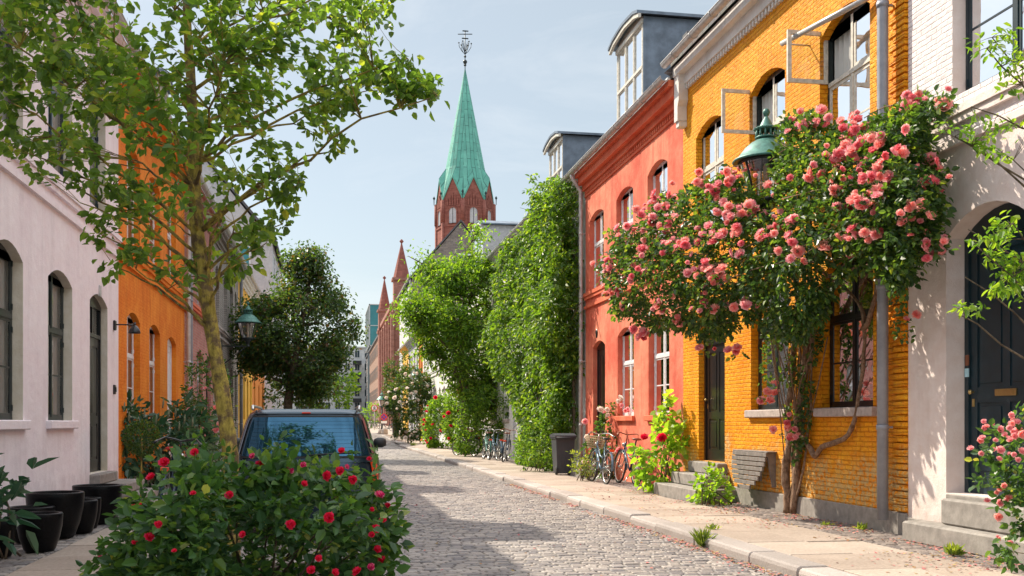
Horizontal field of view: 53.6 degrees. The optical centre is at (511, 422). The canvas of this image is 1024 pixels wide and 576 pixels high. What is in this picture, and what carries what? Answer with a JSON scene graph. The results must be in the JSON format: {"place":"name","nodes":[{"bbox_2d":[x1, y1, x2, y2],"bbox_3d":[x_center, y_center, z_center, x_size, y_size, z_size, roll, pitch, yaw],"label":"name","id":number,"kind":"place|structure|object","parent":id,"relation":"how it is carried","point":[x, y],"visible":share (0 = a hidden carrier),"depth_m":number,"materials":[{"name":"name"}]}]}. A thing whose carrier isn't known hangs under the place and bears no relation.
{"place":"outdoors","nodes":[
{"label":"outdoors","id":0,"kind":"place"},
{"bbox_2d":[0,470,220,575],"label":"pavement","id":1,"kind":"structure","parent":0,"point":[7,565],"depth_m":9.69,"materials":[{"name":"stone"}]},
{"bbox_2d":[0,521,15,556],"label":"plant pot","id":2,"kind":"object","parent":1,"relation":"on","point":[5,527],"visible":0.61,"depth_m":9.39,"materials":[{"name":"ceramic"}]},
{"bbox_2d":[0,453,57,558],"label":"acanthus plant","id":3,"kind":"object","parent":1,"relation":"on","point":[16,487],"visible":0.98,"depth_m":9.32,"materials":[{"name":"green plant"}]},
{"bbox_2d":[7,505,54,543],"bbox_3d":[-5.040,1.063,10.622,0.463,0.374,0.463,0,0,-10],"label":"plant pot","id":4,"kind":"object","parent":1,"relation":"on","point":[30,508],"visible":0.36,"depth_m":10.49,"materials":[{"name":"ceramic"}]},
{"bbox_2d":[15,511,62,551],"bbox_3d":[-4.625,1.065,9.921,0.427,0.370,0.427,0,0,-10],"label":"plant pot","id":5,"kind":"object","parent":1,"relation":"on","point":[49,524],"visible":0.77,"depth_m":9.79,"materials":[{"name":"ceramic"}]},
{"bbox_2d":[25,490,84,538],"bbox_3d":[-5.003,1.003,11.100,0.596,0.493,0.596,0,0,-10],"label":"plant pot","id":6,"kind":"object","parent":1,"relation":"on","point":[69,504],"visible":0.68,"depth_m":10.95,"materials":[{"name":"ceramic"}]},
{"bbox_2d":[76,499,97,533],"bbox_3d":[-4.908,1.064,11.542,0.360,0.373,0.360,0,0,-10],"label":"plant pot","id":7,"kind":"object","parent":1,"relation":"on","point":[88,517],"visible":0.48,"depth_m":11.45,"materials":[{"name":"ceramic"}]},
{"bbox_2d":[84,497,101,528],"bbox_3d":[-5.031,1.068,12.034,0.289,0.364,0.289,0,0,-10],"label":"plant pot","id":8,"kind":"object","parent":1,"relation":"on","point":[98,511],"visible":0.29,"depth_m":12.02,"materials":[{"name":"ceramic"}]},
{"bbox_2d":[72,483,122,523],"bbox_3d":[-5.168,1.011,12.637,0.589,0.478,0.589,0,0,-10],"label":"plant pot","id":9,"kind":"object","parent":1,"relation":"on","point":[108,493],"visible":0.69,"depth_m":12.45,"materials":[{"name":"ceramic"}]},
{"bbox_2d":[120,419,161,500],"bbox_3d":[-5.700,0.591,15.606,0.612,1.319,0.621,0,0,-10],"label":"topiary ball tree","id":10,"kind":"object","parent":1,"relation":"on","point":[126,434],"visible":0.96,"depth_m":15.51,"materials":[{"name":"green plant"}]},
{"bbox_2d":[120,389,219,487],"bbox_3d":[-6.705,0.482,19.552,1.908,2.296,4.166,0,0,-6],"label":"broad leaved shrub","id":11,"kind":"object","parent":1,"relation":"on","point":[180,425],"visible":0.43,"depth_m":19.37,"materials":[{"name":"green plant"}]},
{"bbox_2d":[6,494,216,575],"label":"pavement","id":12,"kind":"structure","parent":0,"point":[61,562],"depth_m":9.22,"materials":[{"name":"grey concrete"}]},
{"bbox_2d":[153,436,201,517],"bbox_3d":[-4.390,0.730,13.159,0.619,1.081,1.804,5,-1,-9],"label":"bicycle","id":13,"kind":"object","parent":12,"relation":"on","point":[170,474],"visible":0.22,"depth_m":12.93,"materials":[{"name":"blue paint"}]},
{"bbox_2d":[368,424,399,433],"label":"crossing paving","id":14,"kind":"structure","parent":0,"point":[372,430],"depth_m":111.05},
{"bbox_2d":[361,401,380,427],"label":"yellow shrub","id":15,"kind":"object","parent":14,"relation":"on","point":[368,408],"visible":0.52,"depth_m":119.92,"materials":[{"name":"green plant"}]},
{"bbox_2d":[371,433,398,446],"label":"road","id":16,"kind":"structure","parent":0,"point":[389,443],"depth_m":70.02,"materials":[{"name":"stone"}]},
{"bbox_2d":[314,368,360,408],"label":"garden tree","id":17,"kind":"object","parent":16,"relation":"on","point":[351,389],"visible":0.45,"depth_m":71.27,"materials":[{"name":"green plant"}]},
{"bbox_2d":[384,434,425,444],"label":"pavement","id":18,"kind":"structure","parent":0,"point":[403,440],"depth_m":69.94,"materials":[{"name":"grey stone"}]},
{"bbox_2d":[381,350,409,432],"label":"olive bush","id":19,"kind":"object","parent":18,"relation":"on","point":[389,370],"visible":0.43,"depth_m":79.74,"materials":[{"name":"green plant"}]},
{"bbox_2d":[382,365,433,442],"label":"white flowering bush","id":20,"kind":"object","parent":18,"relation":"on","point":[421,389],"visible":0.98,"depth_m":61.60,"materials":[{"name":"green plant"}]},
{"bbox_2d":[376,447,445,463],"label":"road","id":21,"kind":"structure","parent":0,"point":[393,455],"depth_m":40.83,"materials":[{"name":"stone"}]},
{"bbox_2d":[109,0,717,346],"label":"sky","id":22,"kind":"structure","parent":0,"point":[535,69],"materials":[{"name":"blue"}]},
{"bbox_2d":[241,436,783,575],"bbox_3d":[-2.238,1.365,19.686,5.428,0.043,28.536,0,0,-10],"label":"road","id":23,"kind":"structure","parent":0,"point":[449,482],"depth_m":11.96,"materials":[{"name":"stone"}]},
{"bbox_2d":[243,562,326,575],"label":"planting bed","id":24,"kind":"object","parent":23,"relation":"on","point":[316,573],"depth_m":8.83,"materials":[{"name":"soil"}]},
{"bbox_2d":[0,0,449,555],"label":"pear tree","id":25,"kind":"object","parent":24,"relation":"on","point":[112,64],"visible":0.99,"depth_m":7.18,"materials":[{"name":"green plant"}]},
{"bbox_2d":[75,427,414,575],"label":"rose bush","id":26,"kind":"object","parent":24,"relation":"on","point":[284,503],"visible":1,"depth_m":5.04,"materials":[{"name":"green plant"}]},
{"bbox_2d":[237,405,385,534],"bbox_3d":[-2.678,0.570,13.378,2.080,1.561,4.258,0,0,-10],"label":"parked car","id":27,"kind":"object","parent":23,"relation":"on","point":[324,432],"visible":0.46,"depth_m":11.55,"materials":[{"name":"blue paint"}]},
{"bbox_2d":[414,484,1019,575],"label":"fallen petals","id":28,"kind":"object","parent":23,"relation":"on","point":[694,545],"visible":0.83,"depth_m":11.88,"materials":[{"name":"pink plant"}]},
{"bbox_2d":[7,441,1019,569],"bbox_3d":[-3.992,1.270,29.766,10.020,0.001,80.000,0,0,-10],"label":"pavement bed","id":29,"kind":"object","parent":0,"point":[148,487],"visible":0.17,"depth_m":10.59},
{"bbox_2d":[0,0,158,518],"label":"pink house","id":30,"kind":"structure","parent":29,"relation":"on","point":[58,355],"depth_m":13.89,"materials":[{"name":"paint"}]},
{"bbox_2d":[0,0,12,122],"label":"window","id":31,"kind":"structure","parent":30,"relation":"in","point":[3,29],"depth_m":12.03,"materials":[{"name":"teal paint"}]},
{"bbox_2d":[0,243,30,429],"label":"window","id":32,"kind":"structure","parent":30,"relation":"in","point":[6,264],"depth_m":12.05,"materials":[{"name":"black glass"}]},
{"bbox_2d":[48,40,63,176],"bbox_3d":[-6.343,-4.342,13.840,0.124,1.884,1.317,0,0,-10],"label":"window","id":33,"kind":"structure","parent":30,"relation":"in","point":[56,121],"depth_m":14.37,"materials":[{"name":"teal paint"}]},
{"bbox_2d":[46,272,78,428],"bbox_3d":[-6.256,-0.997,13.856,0.300,2.154,1.457,0,0,-10],"label":"window","id":34,"kind":"structure","parent":30,"relation":"in","point":[55,420],"depth_m":14.22,"materials":[{"name":"glass"}]},
{"bbox_2d":[90,103,97,207],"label":"window","id":35,"kind":"structure","parent":30,"relation":"in","point":[95,203],"depth_m":16.56,"materials":[{"name":"grey glass"}]},
{"bbox_2d":[90,296,100,471],"bbox_3d":[-6.729,-0.629,16.168,0.155,2.830,1.263,0,0,-10],"label":"door","id":36,"kind":"structure","parent":30,"relation":"in","point":[95,309],"depth_m":16.50,"materials":[{"name":"black paint"}]},
{"bbox_2d":[113,320,140,333],"bbox_3d":[-6.582,-1.643,17.332,0.440,0.215,0.200,0,0,-10],"label":"wall lamp","id":37,"kind":"object","parent":30,"relation":"attached to","point":[134,329],"visible":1,"depth_m":17.30,"materials":[{"name":"grey metal"}]},
{"bbox_2d":[104,0,201,484],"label":"orange house","id":38,"kind":"structure","parent":29,"relation":"on","point":[151,362],"depth_m":21.23,"materials":[{"name":"brick"}]},
{"bbox_2d":[127,315,133,423],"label":"window","id":39,"kind":"structure","parent":38,"relation":"in","point":[130,337],"depth_m":19.61,"materials":[{"name":"glass"}]},
{"bbox_2d":[127,153,133,244],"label":"window","id":40,"kind":"structure","parent":38,"relation":"in","point":[129,227],"depth_m":19.64,"materials":[{"name":"white paint"}]},
{"bbox_2d":[149,327,154,412],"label":"window","id":41,"kind":"structure","parent":38,"relation":"in","point":[151,334],"depth_m":21.97,"materials":[{"name":"white paint"}]},
{"bbox_2d":[149,180,154,263],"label":"window","id":42,"kind":"structure","parent":38,"relation":"in","point":[151,223],"depth_m":21.97,"materials":[{"name":"white paint"}]},
{"bbox_2d":[167,205,170,278],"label":"window","id":43,"kind":"structure","parent":38,"relation":"in","point":[168,233],"depth_m":24.29,"materials":[{"name":"grey glass"}]},
{"bbox_2d":[167,339,171,457],"bbox_3d":[-8.122,-0.579,23.717,0.111,2.850,1.310,0,0,-10],"label":"door","id":44,"kind":"structure","parent":38,"relation":"in","point":[169,347],"depth_m":24.19,"materials":[{"name":"white paint"}]},
{"bbox_2d":[137,68,225,461],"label":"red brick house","id":45,"kind":"structure","parent":29,"relation":"on","point":[198,340],"depth_m":28.41,"materials":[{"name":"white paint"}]},
{"bbox_2d":[174,350,237,470],"bbox_3d":[-6.747,-0.189,22.399,1.416,2.892,1.954,0,0,-10],"label":"rose shrub","id":46,"kind":"object","parent":29,"relation":"on","point":[193,402],"visible":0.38,"depth_m":22.30,"materials":[{"name":"green plant"}]},
{"bbox_2d":[186,139,247,461],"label":"grey brick house","id":47,"kind":"structure","parent":29,"relation":"on","point":[225,299],"depth_m":37.26,"materials":[{"name":"white paint"}]},
{"bbox_2d":[221,302,260,363],"bbox_3d":[-9.249,-3.040,34.895,1.250,2.290,0.914,0,0,-39],"label":"street lantern","id":48,"kind":"object","parent":47,"relation":"attached to","point":[247,318],"visible":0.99,"depth_m":34.86,"materials":[{"name":"metal"}]},
{"bbox_2d":[238,274,260,437],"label":"yellow house","id":49,"kind":"structure","parent":29,"relation":"on","point":[249,287],"depth_m":44.94,"materials":[{"name":"paint"}]},
{"bbox_2d":[252,294,264,411],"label":"orange house","id":50,"kind":"structure","parent":29,"relation":"on","point":[257,393],"depth_m":53.35,"materials":[{"name":"paint"}]},
{"bbox_2d":[423,254,472,446],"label":"white house","id":51,"kind":"structure","parent":29,"relation":"on","point":[437,384],"depth_m":59.70,"materials":[{"name":"paint"}]},
{"bbox_2d":[461,220,519,458],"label":"white house","id":52,"kind":"structure","parent":29,"relation":"on","point":[503,228],"depth_m":40.62,"materials":[{"name":"paint"}]},
{"bbox_2d":[501,131,604,465],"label":"creeper house","id":53,"kind":"structure","parent":29,"relation":"on","point":[567,151],"depth_m":32.18,"materials":[{"name":"grey paint"}]},
{"bbox_2d":[477,173,584,468],"bbox_3d":[0.411,-2.572,29.051,1.840,8.180,8.429,0,0,-10],"label":"creeper","id":54,"kind":"object","parent":53,"relation":"attached to","point":[537,313],"visible":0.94,"depth_m":27.07,"materials":[{"name":"green plant"}]},
{"bbox_2d":[578,395,627,478],"bbox_3d":[2.167,0.391,22.882,1.361,2.039,1.359,0,0,2],"label":"rose shrub","id":55,"kind":"object","parent":29,"relation":"on","point":[604,413],"visible":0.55,"depth_m":22.84,"materials":[{"name":"green plant"}]},
{"bbox_2d":[567,10,703,483],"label":"coral house","id":56,"kind":"structure","parent":29,"relation":"on","point":[627,161],"depth_m":22.67,"materials":[{"name":"red paint"}]},
{"bbox_2d":[594,210,603,287],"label":"window","id":57,"kind":"structure","parent":56,"relation":"in","point":[599,221],"depth_m":24.75,"materials":[{"name":"white glass"}]},
{"bbox_2d":[597,342,604,455],"bbox_3d":[2.208,-0.534,24.238,0.155,2.860,1.081,0,0,-10],"label":"door","id":58,"kind":"structure","parent":56,"relation":"in","point":[601,347],"depth_m":24.45,"materials":[{"name":"black paint"}]},
{"bbox_2d":[613,329,634,420],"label":"window","id":59,"kind":"structure","parent":56,"relation":"in","point":[628,338],"depth_m":22.26,"materials":[{"name":"white paint"}]},
{"bbox_2d":[621,187,632,269],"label":"window","id":60,"kind":"structure","parent":56,"relation":"in","point":[627,200],"depth_m":22.36,"materials":[{"name":"white glass"}]},
{"bbox_2d":[644,317,669,420],"bbox_3d":[2.950,-1.067,19.858,0.300,2.054,1.448,0,0,-10],"label":"window","id":61,"kind":"structure","parent":56,"relation":"in","point":[661,344],"depth_m":20.11,"materials":[{"name":"white paint"}]},
{"bbox_2d":[653,160,666,243],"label":"window","id":62,"kind":"structure","parent":56,"relation":"in","point":[660,176],"depth_m":20.14,"materials":[{"name":"white glass"}]},
{"bbox_2d":[654,0,907,534],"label":"ochre house","id":63,"kind":"structure","parent":29,"relation":"on","point":[737,68],"depth_m":13.74,"materials":[{"name":"brick"}]},
{"bbox_2d":[702,117,723,230],"bbox_3d":[3.489,-4.209,17.228,0.069,1.910,1.262,0,0,-10],"label":"window","id":64,"kind":"structure","parent":63,"relation":"in","point":[713,139],"depth_m":17.37,"materials":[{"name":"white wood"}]},
{"bbox_2d":[704,309,724,461],"bbox_3d":[3.497,-0.699,17.140,0.155,2.690,1.177,0,0,-10],"label":"door","id":65,"kind":"structure","parent":63,"relation":"in","point":[714,367],"depth_m":17.30,"materials":[{"name":"black paint"}]},
{"bbox_2d":[721,69,784,194],"bbox_3d":[3.649,-4.217,14.942,0.681,1.934,1.277,0,0,-10],"label":"window","id":66,"kind":"structure","parent":63,"relation":"in","point":[772,93],"depth_m":15.38,"materials":[{"name":"white glass"}]},
{"bbox_2d":[732,449,776,488],"bbox_3d":[3.586,0.697,15.207,0.249,0.570,1.264,0,0,-10],"label":"folding wall table","id":67,"kind":"object","parent":63,"relation":"attached to","point":[739,457],"visible":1,"depth_m":15.02,"materials":[{"name":"grey wood"}]},
{"bbox_2d":[744,286,787,417],"bbox_3d":[3.851,-1.072,14.897,0.300,1.984,1.459,0,0,-10],"label":"window","id":68,"kind":"structure","parent":63,"relation":"in","point":[766,410],"depth_m":15.10,"materials":[{"name":"glass"}]},
{"bbox_2d":[732,108,810,278],"bbox_3d":[3.405,-3.063,13.490,0.937,2.260,0.899,0,0,32],"label":"street lantern","id":69,"kind":"object","parent":63,"relation":"attached to","point":[754,155],"visible":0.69,"depth_m":13.39,"materials":[{"name":"metal"}]},
{"bbox_2d":[787,2,869,169],"bbox_3d":[4.051,-4.237,12.704,0.690,1.974,1.295,0,0,-10],"label":"window","id":70,"kind":"structure","parent":63,"relation":"in","point":[849,91],"depth_m":12.94,"materials":[{"name":"white glass"}]},
{"bbox_2d":[813,257,876,416],"bbox_3d":[4.253,-1.087,12.682,0.300,2.014,1.463,0,0,-10],"label":"window","id":71,"kind":"structure","parent":63,"relation":"in","point":[846,336],"depth_m":12.79,"materials":[{"name":"glass"}]},
{"bbox_2d":[902,0,1023,563],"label":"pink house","id":72,"kind":"structure","parent":29,"relation":"on","point":[965,377],"depth_m":10.50,"materials":[{"name":"beige paint"}]},
{"bbox_2d":[964,203,1023,495],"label":"door","id":73,"kind":"structure","parent":72,"relation":"in","point":[991,366],"depth_m":10.28,"materials":[{"name":"black paint"}]},
{"bbox_2d":[966,0,1023,90],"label":"window","id":74,"kind":"structure","parent":72,"relation":"in","point":[981,15],"depth_m":10.18,"materials":[{"name":"white glass"}]},
{"bbox_2d":[407,445,1020,575],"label":"pavement","id":75,"kind":"structure","parent":0,"point":[827,549],"depth_m":11.46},
{"bbox_2d":[419,391,454,448],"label":"rose shrub","id":76,"kind":"object","parent":75,"relation":"on","point":[435,420],"visible":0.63,"depth_m":49.67,"materials":[{"name":"green plant"}]},
{"bbox_2d":[385,219,499,454],"bbox_3d":[-2.028,-3.514,39.914,5.917,9.550,6.164,0,0,-10],"label":"locust tree","id":77,"kind":"object","parent":75,"relation":"on","point":[456,333],"visible":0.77,"depth_m":38.84,"materials":[{"name":"green plant"}]},
{"bbox_2d":[439,391,476,451],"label":"rose shrub","id":78,"kind":"object","parent":75,"relation":"on","point":[450,411],"visible":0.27,"depth_m":43.71,"materials":[{"name":"green plant"}]},
{"bbox_2d":[451,379,508,456],"bbox_3d":[-0.827,-0.177,38.038,2.669,2.936,2.510,0,0,37],"label":"hedge","id":79,"kind":"object","parent":75,"relation":"on","point":[479,424],"visible":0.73,"depth_m":37.68,"materials":[{"name":"green plant"}]},
{"bbox_2d":[479,428,495,459],"bbox_3d":[-0.856,0.729,34.729,0.619,1.081,1.804,3,-1,-10],"label":"bicycle","id":80,"kind":"object","parent":75,"relation":"on","point":[486,446],"visible":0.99,"depth_m":34.55,"materials":[{"name":"green paint"}]},
{"bbox_2d":[487,428,503,460],"bbox_3d":[-0.569,0.731,34.127,0.619,1.081,1.804,6,-2,-15],"label":"bicycle","id":81,"kind":"object","parent":75,"relation":"on","point":[496,450],"visible":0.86,"depth_m":33.88,"materials":[{"name":"black paint"}]},
{"bbox_2d":[510,414,557,471],"bbox_3d":[0.633,0.605,26.377,1.294,1.765,1.261,0,0,35],"label":"shrub","id":82,"kind":"object","parent":75,"relation":"on","point":[539,459],"visible":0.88,"depth_m":26.29,"materials":[{"name":"green plant"}]},
{"bbox_2d":[550,433,576,474],"bbox_3d":[1.242,0.750,24.573,0.530,1.000,0.665,0,0,-10],"label":"wheelie bin","id":83,"kind":"object","parent":75,"relation":"on","point":[562,443],"visible":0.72,"depth_m":24.36,"materials":[{"name":"grey plastic"}]},
{"bbox_2d":[566,447,593,480],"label":"weeds","id":84,"kind":"object","parent":75,"relation":"on","point":[581,467],"visible":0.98,"depth_m":21.97,"materials":[{"name":"green plant"}]},
{"bbox_2d":[585,431,615,483],"bbox_3d":[1.875,0.731,21.332,0.619,1.081,1.804,6,-1,-11],"label":"bicycle","id":85,"kind":"object","parent":75,"relation":"on","point":[605,468],"visible":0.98,"depth_m":21.46,"materials":[{"name":"blue paint"}]},
{"bbox_2d":[933,22,1023,358],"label":"crab apple tree","id":86,"kind":"object","parent":75,"relation":"on","point":[1015,284],"visible":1,"depth_m":5.65,"materials":[{"name":"green plant"}]},
{"bbox_2d":[964,401,1023,573],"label":"rose bush","id":87,"kind":"object","parent":75,"relation":"on","point":[1013,441],"visible":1,"depth_m":7.55,"materials":[{"name":"green plant"}]},
{"bbox_2d":[439,446,1023,575],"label":"pavement","id":88,"kind":"structure","parent":0,"point":[876,536],"depth_m":11.87,"materials":[{"name":"grey stone"}]},
{"bbox_2d":[499,428,517,461],"bbox_3d":[-0.164,0.732,33.021,0.619,1.081,1.804,7,1,7],"label":"bicycle","id":89,"kind":"object","parent":88,"relation":"on","point":[507,443],"visible":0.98,"depth_m":32.80,"materials":[{"name":"black paint"}]},
{"bbox_2d":[614,431,643,484],"bbox_3d":[2.423,0.732,20.833,0.619,1.081,1.804,7,-2,-13],"label":"bicycle","id":90,"kind":"object","parent":88,"relation":"on","point":[625,461],"visible":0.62,"depth_m":21.11,"materials":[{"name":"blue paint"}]},
{"bbox_2d":[626,389,690,492],"bbox_3d":[2.812,0.447,18.409,1.511,2.126,1.352,0,0,-10],"label":"hollyhock","id":91,"kind":"object","parent":88,"relation":"on","point":[672,427],"visible":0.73,"depth_m":18.21,"materials":[{"name":"green plant"}]},
{"bbox_2d":[685,461,736,505],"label":"weeds","id":92,"kind":"object","parent":88,"relation":"on","point":[708,494],"visible":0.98,"depth_m":15.54,"materials":[{"name":"green plant"}]},
{"bbox_2d":[590,84,959,513],"bbox_3d":[3.331,-1.315,12.894,2.133,5.178,6.543,0,0,-26],"label":"climbing rose","id":93,"kind":"object","parent":88,"relation":"on","point":[892,198],"visible":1,"depth_m":12.26,"materials":[{"name":"green plant"}]},
{"bbox_2d":[943,541,966,555],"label":"grass tuft","id":94,"kind":"object","parent":88,"relation":"on","point":[954,549],"visible":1,"depth_m":9.57,"materials":[{"name":"green plant"}]},
{"bbox_3d":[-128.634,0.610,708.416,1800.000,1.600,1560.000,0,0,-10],"label":"ground","id":95,"kind":"structure","parent":0,"visible":0},
{"bbox_2d":[201,161,286,408],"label":"grey apartment house","id":96,"kind":"structure","parent":95,"relation":"on","point":[270,263],"depth_m":66.63,"materials":[{"name":"paint"}]},
{"bbox_2d":[227,239,368,408],"bbox_3d":[-8.112,-2.736,37.967,5.584,8.412,5.817,0,0,-10],"label":"maple tree","id":97,"kind":"object","parent":95,"relation":"on","point":[269,352],"visible":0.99,"depth_m":37.29,"materials":[{"name":"green plant"}]},
{"bbox_2d":[262,378,349,409],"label":"garden tree","id":98,"kind":"object","parent":95,"relation":"on","point":[274,397],"visible":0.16,"depth_m":57.22,"materials":[{"name":"green plant"}]},
{"bbox_2d":[283,346,367,418],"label":"apartment building","id":99,"kind":"structure","parent":95,"relation":"on","point":[359,397],"depth_m":259.01,"materials":[{"name":"grey concrete"}]},
{"bbox_2d":[365,354,367,421],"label":"dark apartment block","id":100,"kind":"structure","parent":95,"relation":"on","point":[366,357],"depth_m":251.31,"materials":[{"name":"brick"}]},
{"bbox_2d":[365,304,378,420],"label":"glass tower","id":101,"kind":"structure","parent":95,"relation":"on","point":[371,315],"depth_m":211.85,"materials":[{"name":"teal paint"}]},
{"bbox_2d":[368,335,377,421],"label":"brown office block","id":102,"kind":"structure","parent":95,"relation":"on","point":[373,352],"depth_m":181.62,"materials":[{"name":"brick"}]},
{"bbox_2d":[377,239,409,426],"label":"brick hall","id":103,"kind":"structure","parent":95,"relation":"on","point":[388,339],"depth_m":129.85,"materials":[{"name":"red brick"}]},
{"bbox_2d":[398,344,408,431],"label":"yellow house","id":104,"kind":"structure","parent":95,"relation":"on","point":[402,347],"depth_m":83.57,"materials":[{"name":"paint"}]},
{"bbox_2d":[403,336,418,430],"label":"grey house","id":105,"kind":"structure","parent":95,"relation":"on","point":[408,343],"depth_m":77.46,"materials":[{"name":"paint"}]},
{"bbox_2d":[397,220,473,428],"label":"gable house","id":106,"kind":"structure","parent":95,"relation":"on","point":[447,243],"depth_m":103.80,"materials":[{"name":"paint"}]},
{"bbox_2d":[433,30,496,247],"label":"church tower","id":107,"kind":"structure","parent":95,"relation":"on","point":[464,193],"depth_m":151.95,"materials":[{"name":"teal metal"}]},
{"bbox_2d":[448,206,457,222],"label":"window","id":108,"kind":"structure","parent":107,"relation":"in","point":[452,211],"depth_m":150.67,"materials":[{"name":"white glass"}]},
{"bbox_2d":[468,206,478,222],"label":"window","id":109,"kind":"structure","parent":107,"relation":"in","point":[473,212],"depth_m":150.60,"materials":[{"name":"white glass"}]},
{"bbox_2d":[418,451,857,575],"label":"kerb","id":110,"kind":"structure","parent":95,"relation":"on","point":[777,561],"depth_m":12.09,"materials":[{"name":"stone"}]},
{"bbox_2d":[689,527,719,546],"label":"grass tuft","id":111,"kind":"object","parent":110,"relation":"on","point":[701,538],"visible":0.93,"depth_m":11.01,"materials":[{"name":"green plant"}]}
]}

